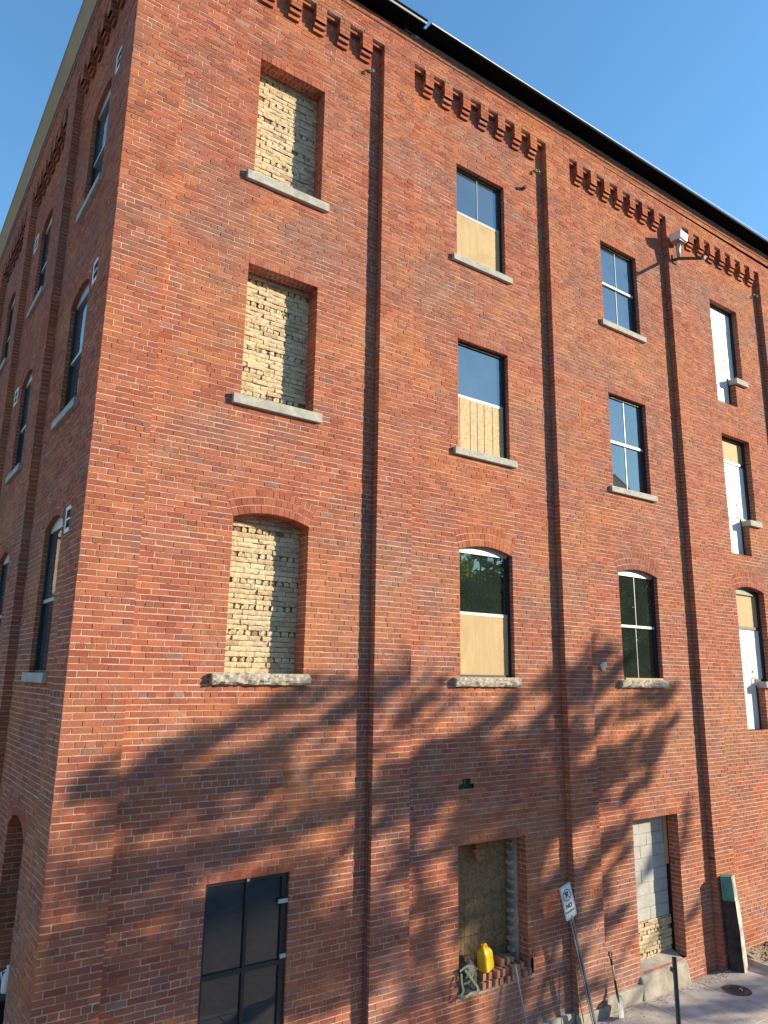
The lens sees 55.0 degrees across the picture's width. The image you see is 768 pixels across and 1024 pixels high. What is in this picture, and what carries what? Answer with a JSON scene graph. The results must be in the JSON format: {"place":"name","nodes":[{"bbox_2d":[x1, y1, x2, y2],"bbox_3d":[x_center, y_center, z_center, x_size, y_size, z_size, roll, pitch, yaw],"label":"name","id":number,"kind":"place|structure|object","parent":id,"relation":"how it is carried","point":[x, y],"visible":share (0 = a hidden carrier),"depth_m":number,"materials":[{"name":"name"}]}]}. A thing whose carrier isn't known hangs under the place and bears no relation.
{"place":"outdoors","nodes":[
{"label":"outdoors","id":0,"kind":"place"},
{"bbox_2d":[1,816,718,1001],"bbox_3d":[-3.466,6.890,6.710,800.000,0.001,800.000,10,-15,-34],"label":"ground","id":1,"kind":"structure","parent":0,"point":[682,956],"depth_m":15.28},
{"bbox_2d":[0,0,767,1023],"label":"brick building","id":2,"kind":"structure","parent":1,"relation":"on","point":[384,416],"depth_m":11.10,"materials":[{"name":"red brick"}]},
{"bbox_2d":[0,988,5,1023],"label":"dark crate","id":3,"kind":"object","parent":2,"relation":"in","point":[2,1001],"depth_m":9.06,"materials":[{"name":"black plastic"}]},
{"bbox_2d":[0,965,9,993],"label":"white jug","id":4,"kind":"object","parent":3,"relation":"on","point":[4,981],"visible":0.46,"depth_m":9.29,"materials":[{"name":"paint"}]},
{"bbox_2d":[0,555,8,623],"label":"window","id":5,"kind":"structure","parent":2,"relation":"in","point":[5,565],"depth_m":13.48,"materials":[{"name":"black glass"}]},
{"bbox_2d":[0,299,14,374],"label":"window","id":6,"kind":"structure","parent":2,"relation":"in","point":[4,362],"depth_m":18.14,"materials":[{"name":"black glass"}]},
{"bbox_2d":[5,374,31,484],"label":"window","id":7,"kind":"structure","parent":2,"relation":"in","point":[18,465],"depth_m":14.16,"materials":[{"name":"black glass"}]},
{"bbox_2d":[26,215,52,318],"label":"window","id":8,"kind":"structure","parent":2,"relation":"in","point":[41,287],"depth_m":14.88,"materials":[{"name":"black glass"}]},
{"bbox_2d":[21,517,62,682],"bbox_3d":[-4.498,1.153,9.921,0.236,2.228,1.344,10,-15,-34],"label":"window","id":9,"kind":"structure","parent":2,"relation":"in","point":[41,656],"depth_m":10.14,"materials":[{"name":"black glass"}]},
{"bbox_2d":[51,284,88,430],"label":"window","id":10,"kind":"structure","parent":2,"relation":"in","point":[71,401],"depth_m":10.93,"materials":[{"name":"black glass"}]},
{"bbox_2d":[76,88,110,223],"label":"window","id":11,"kind":"structure","parent":2,"relation":"in","point":[96,180],"depth_m":11.64,"materials":[{"name":"black glass"}]},
{"bbox_2d":[197,872,288,1023],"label":"window","id":12,"kind":"structure","parent":2,"relation":"in","point":[242,975],"depth_m":8.65,"materials":[{"name":"black glass"}]},
{"bbox_2d":[210,516,311,684],"bbox_3d":[-1.586,1.115,9.585,1.358,2.208,0.377,10,-15,-34],"label":"blocked window","id":13,"kind":"structure","parent":2,"relation":"in","point":[260,647],"depth_m":9.74,"materials":[{"name":"beige brick"}]},
{"bbox_2d":[231,274,321,423],"bbox_3d":[-1.507,-2.346,10.402,1.354,2.099,0.344,10,-15,-34],"label":"blocked window","id":14,"kind":"structure","parent":2,"relation":"in","point":[274,366],"depth_m":10.53,"materials":[{"name":"beige brick"}]},
{"bbox_2d":[246,72,328,213],"bbox_3d":[-1.459,-5.633,11.139,1.352,2.107,0.345,10,-15,-34],"label":"blocked window","id":15,"kind":"structure","parent":2,"relation":"in","point":[286,121],"depth_m":11.27,"materials":[{"name":"beige brick"}]},
{"bbox_2d":[457,960,479,997],"bbox_3d":[1.138,6.525,10.334,0.458,0.388,0.295,10,-15,-34],"label":"tool bag","id":16,"kind":"object","parent":2,"relation":"on","point":[467,976],"visible":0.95,"depth_m":10.25,"materials":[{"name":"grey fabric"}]},
{"bbox_2d":[475,979,485,990],"bbox_3d":[1.359,6.716,10.478,0.068,0.098,0.202,9,-15,-33],"label":"loose brick","id":17,"kind":"object","parent":2,"relation":"on","point":[481,985],"visible":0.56,"depth_m":10.41,"materials":[{"name":"red brick"}]},
{"bbox_2d":[476,969,485,980],"bbox_3d":[1.371,6.630,10.554,0.068,0.098,0.202,10,-16,-35],"label":"loose brick","id":18,"kind":"object","parent":17,"relation":"on","point":[481,976],"visible":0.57,"depth_m":10.49,"materials":[{"name":"red brick"}]},
{"bbox_2d":[452,167,512,284],"bbox_3d":[1.712,-5.174,13.305,1.409,1.961,0.258,10,-15,-34],"label":"window","id":19,"kind":"structure","parent":2,"relation":"in","point":[479,240],"depth_m":13.35,"materials":[{"name":"beige wood"}]},
{"bbox_2d":[453,341,517,468],"bbox_3d":[1.662,-1.833,12.555,1.409,2.064,0.259,10,-15,-34],"label":"window","id":20,"kind":"structure","parent":2,"relation":"in","point":[481,373],"depth_m":12.60,"materials":[{"name":"beige wood"}]},
{"bbox_2d":[483,979,491,988],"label":"loose brick","id":21,"kind":"object","parent":2,"relation":"on","point":[488,984],"visible":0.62,"depth_m":10.48,"materials":[{"name":"red brick"}]},
{"bbox_2d":[486,971,491,979],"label":"loose brick","id":22,"kind":"object","parent":21,"relation":"on","point":[488,975],"visible":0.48,"depth_m":10.53,"materials":[{"name":"red brick"}]},
{"bbox_2d":[453,547,522,686],"bbox_3d":[1.590,1.648,11.738,1.381,2.213,0.292,10,-15,-34],"label":"window","id":23,"kind":"structure","parent":2,"relation":"in","point":[485,630],"depth_m":11.81,"materials":[{"name":"beige wood"}]},
{"bbox_2d":[490,977,497,986],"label":"loose brick","id":24,"kind":"object","parent":2,"relation":"on","point":[494,982],"visible":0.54,"depth_m":10.54,"materials":[{"name":"red brick"}]},
{"bbox_2d":[491,968,499,978],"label":"loose brick","id":25,"kind":"object","parent":24,"relation":"on","point":[496,973],"visible":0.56,"depth_m":10.59,"materials":[{"name":"red brick"}]},
{"bbox_2d":[477,943,493,972],"bbox_3d":[1.466,6.427,10.662,0.170,0.355,0.298,-7,-15,30],"label":"jerrycan","id":26,"kind":"object","parent":25,"relation":"on","point":[485,962],"visible":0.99,"depth_m":10.56,"materials":[{"name":"yellow plastic"}]},
{"bbox_2d":[498,976,502,984],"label":"loose brick","id":27,"kind":"object","parent":2,"relation":"on","point":[500,980],"visible":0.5,"depth_m":10.61,"materials":[{"name":"red brick"}]},
{"bbox_2d":[494,965,505,976],"bbox_3d":[1.667,6.670,10.718,0.068,0.098,0.202,13,-17,-43],"label":"loose brick","id":28,"kind":"object","parent":27,"relation":"on","point":[502,972],"visible":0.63,"depth_m":10.66,"materials":[{"name":"red brick"}]},
{"bbox_2d":[503,975,510,983],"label":"loose brick","id":29,"kind":"object","parent":2,"relation":"on","point":[507,979],"visible":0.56,"depth_m":10.66,"materials":[{"name":"red brick"}]},
{"bbox_2d":[497,965,508,974],"bbox_3d":[1.746,6.690,10.799,0.068,0.098,0.202,8,-15,-30],"label":"loose brick","id":30,"kind":"object","parent":29,"relation":"on","point":[506,970],"visible":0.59,"depth_m":10.72,"materials":[{"name":"red brick"}]},
{"bbox_2d":[493,955,504,966],"bbox_3d":[1.688,6.602,10.848,0.068,0.098,0.202,8,-14,-28],"label":"loose brick","id":31,"kind":"object","parent":30,"relation":"on","point":[498,960],"visible":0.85,"depth_m":10.81,"materials":[{"name":"red brick"}]},
{"bbox_2d":[508,972,515,981],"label":"loose brick","id":32,"kind":"object","parent":2,"relation":"on","point":[513,977],"visible":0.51,"depth_m":10.74,"materials":[{"name":"red brick"}]},
{"bbox_2d":[505,964,514,973],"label":"loose brick","id":33,"kind":"object","parent":32,"relation":"on","point":[511,968],"visible":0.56,"depth_m":10.79,"materials":[{"name":"red brick"}]},
{"bbox_2d":[497,953,509,964],"bbox_3d":[1.772,6.619,10.918,0.068,0.098,0.202,11,-16,-37],"label":"loose brick","id":34,"kind":"object","parent":33,"relation":"on","point":[506,959],"visible":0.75,"depth_m":10.86,"materials":[{"name":"red brick"}]},
{"bbox_2d":[520,969,527,978],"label":"loose brick","id":35,"kind":"object","parent":2,"relation":"on","point":[524,973],"visible":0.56,"depth_m":10.86,"materials":[{"name":"red brick"}]},
{"bbox_2d":[514,958,523,969],"bbox_3d":[2.007,6.743,11.010,0.068,0.098,0.202,7,-14,-26],"label":"loose brick","id":36,"kind":"object","parent":35,"relation":"on","point":[518,961],"visible":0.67,"depth_m":10.94,"materials":[{"name":"red brick"}]},
{"bbox_2d":[525,966,531,975],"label":"loose brick","id":37,"kind":"object","parent":2,"relation":"on","point":[529,969],"visible":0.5,"depth_m":10.96,"materials":[{"name":"red brick"}]},
{"bbox_2d":[600,244,646,343],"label":"window","id":38,"kind":"structure","parent":2,"relation":"in","point":[617,270],"depth_m":15.62,"materials":[{"name":"blue glass"}]},
{"bbox_2d":[608,394,657,501],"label":"window","id":39,"kind":"structure","parent":2,"relation":"in","point":[626,418],"depth_m":14.87,"materials":[{"name":"blue glass"}]},
{"bbox_2d":[618,570,669,687],"bbox_3d":[4.810,2.198,13.973,1.413,2.213,0.292,10,-15,-34],"label":"window","id":40,"kind":"structure","parent":2,"relation":"in","point":[636,588],"depth_m":14.08,"materials":[{"name":"black glass"}]},
{"bbox_2d":[633,815,675,959],"bbox_3d":[4.662,6.735,13.287,1.341,2.480,0.269,10,-15,-34],"label":"blocked doorway","id":41,"kind":"structure","parent":2,"relation":"in","point":[650,835],"depth_m":13.33,"materials":[{"name":"grey concrete"}]},
{"bbox_2d":[669,229,706,264],"bbox_3d":[6.782,-5.894,16.455,0.307,0.887,0.768,10,-15,-34],"label":"floodlight","id":42,"kind":"object","parent":2,"relation":"attached to","point":[678,238],"visible":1,"depth_m":16.60,"materials":[{"name":"white paint"}]},
{"bbox_2d":[747,956,767,971],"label":"planter kerb","id":43,"kind":"structure","parent":1,"relation":"on","point":[759,964],"depth_m":13.67,"materials":[{"name":"concrete"}]},
{"bbox_2d":[746,944,767,962],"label":"soil","id":44,"kind":"structure","parent":43,"relation":"in","point":[757,955],"depth_m":14.02,"materials":[{"name":"beige soil"}]},
{"bbox_2d":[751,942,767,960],"bbox_3d":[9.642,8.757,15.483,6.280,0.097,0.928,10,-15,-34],"label":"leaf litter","id":45,"kind":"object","parent":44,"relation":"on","point":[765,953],"visible":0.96,"depth_m":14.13,"materials":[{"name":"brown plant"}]},
{"bbox_2d":[0,0,767,240],"label":"sky","id":46,"kind":"structure","parent":0,"point":[682,85],"materials":[{"name":"blue"}]},
{"bbox_2d":[510,961,519,971],"bbox_3d":[1.933,6.724,10.921,0.068,0.098,0.202,7,-14,-26],"label":"loose brick","id":47,"kind":"object","parent":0,"point":[518,966],"visible":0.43,"depth_m":10.85,"materials":[{"name":"red brick"}]},
{"bbox_2d":[504,953,513,961],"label":"loose brick","id":48,"kind":"object","parent":47,"relation":"on","point":[510,956],"visible":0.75,"depth_m":10.94,"materials":[{"name":"red brick"}]},
{"bbox_2d":[596,964,767,1023],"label":"sidewalk","id":49,"kind":"structure","parent":0,"point":[752,1008],"depth_m":12.02,"materials":[{"name":"concrete"}]},
{"bbox_2d":[513,964,526,1023],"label":"steel pole","id":50,"kind":"object","parent":49,"relation":"on","point":[515,971],"visible":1,"depth_m":10.62,"materials":[{"name":"grey metal"}]},
{"bbox_2d":[559,882,596,1023],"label":"no parking sign","id":51,"kind":"object","parent":49,"relation":"on","point":[568,902],"visible":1,"depth_m":11.28,"materials":[{"name":"metal"}]},
{"bbox_2d":[575,963,584,1023],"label":"thin rod","id":52,"kind":"object","parent":49,"relation":"on","point":[578,993],"visible":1,"depth_m":11.26,"materials":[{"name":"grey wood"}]},
{"bbox_2d":[608,951,623,1018],"bbox_3d":[3.696,7.499,11.698,0.154,0.887,0.393,2,-13,-6],"label":"shovel","id":53,"kind":"object","parent":49,"relation":"on","point":[620,1006],"visible":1,"depth_m":11.64,"materials":[{"name":"grey metal"}]},
{"bbox_2d":[670,957,680,1023],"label":"sign post","id":54,"kind":"object","parent":49,"relation":"on","point":[673,969],"visible":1,"depth_m":11.18,"materials":[{"name":"metal"}]},
{"bbox_2d":[601,968,764,1023],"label":"grit","id":55,"kind":"object","parent":49,"relation":"on","point":[674,999],"visible":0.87,"depth_m":12.22,"materials":[{"name":"concrete"}]},
{"bbox_2d":[720,874,747,972],"bbox_3d":[6.495,7.608,13.678,0.261,1.620,0.392,-9,-16,38],"label":"timber post","id":56,"kind":"object","parent":49,"relation":"on","point":[736,941],"visible":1,"depth_m":13.59,"materials":[{"name":"green paint"}]},
{"bbox_2d":[722,984,751,995],"bbox_3d":[6.046,8.192,12.626,0.470,0.014,0.470,10,-15,-34],"label":"utility cover","id":57,"kind":"object","parent":49,"relation":"on","point":[732,989],"visible":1,"depth_m":12.61,"materials":[{"name":"metal"}]}
]}

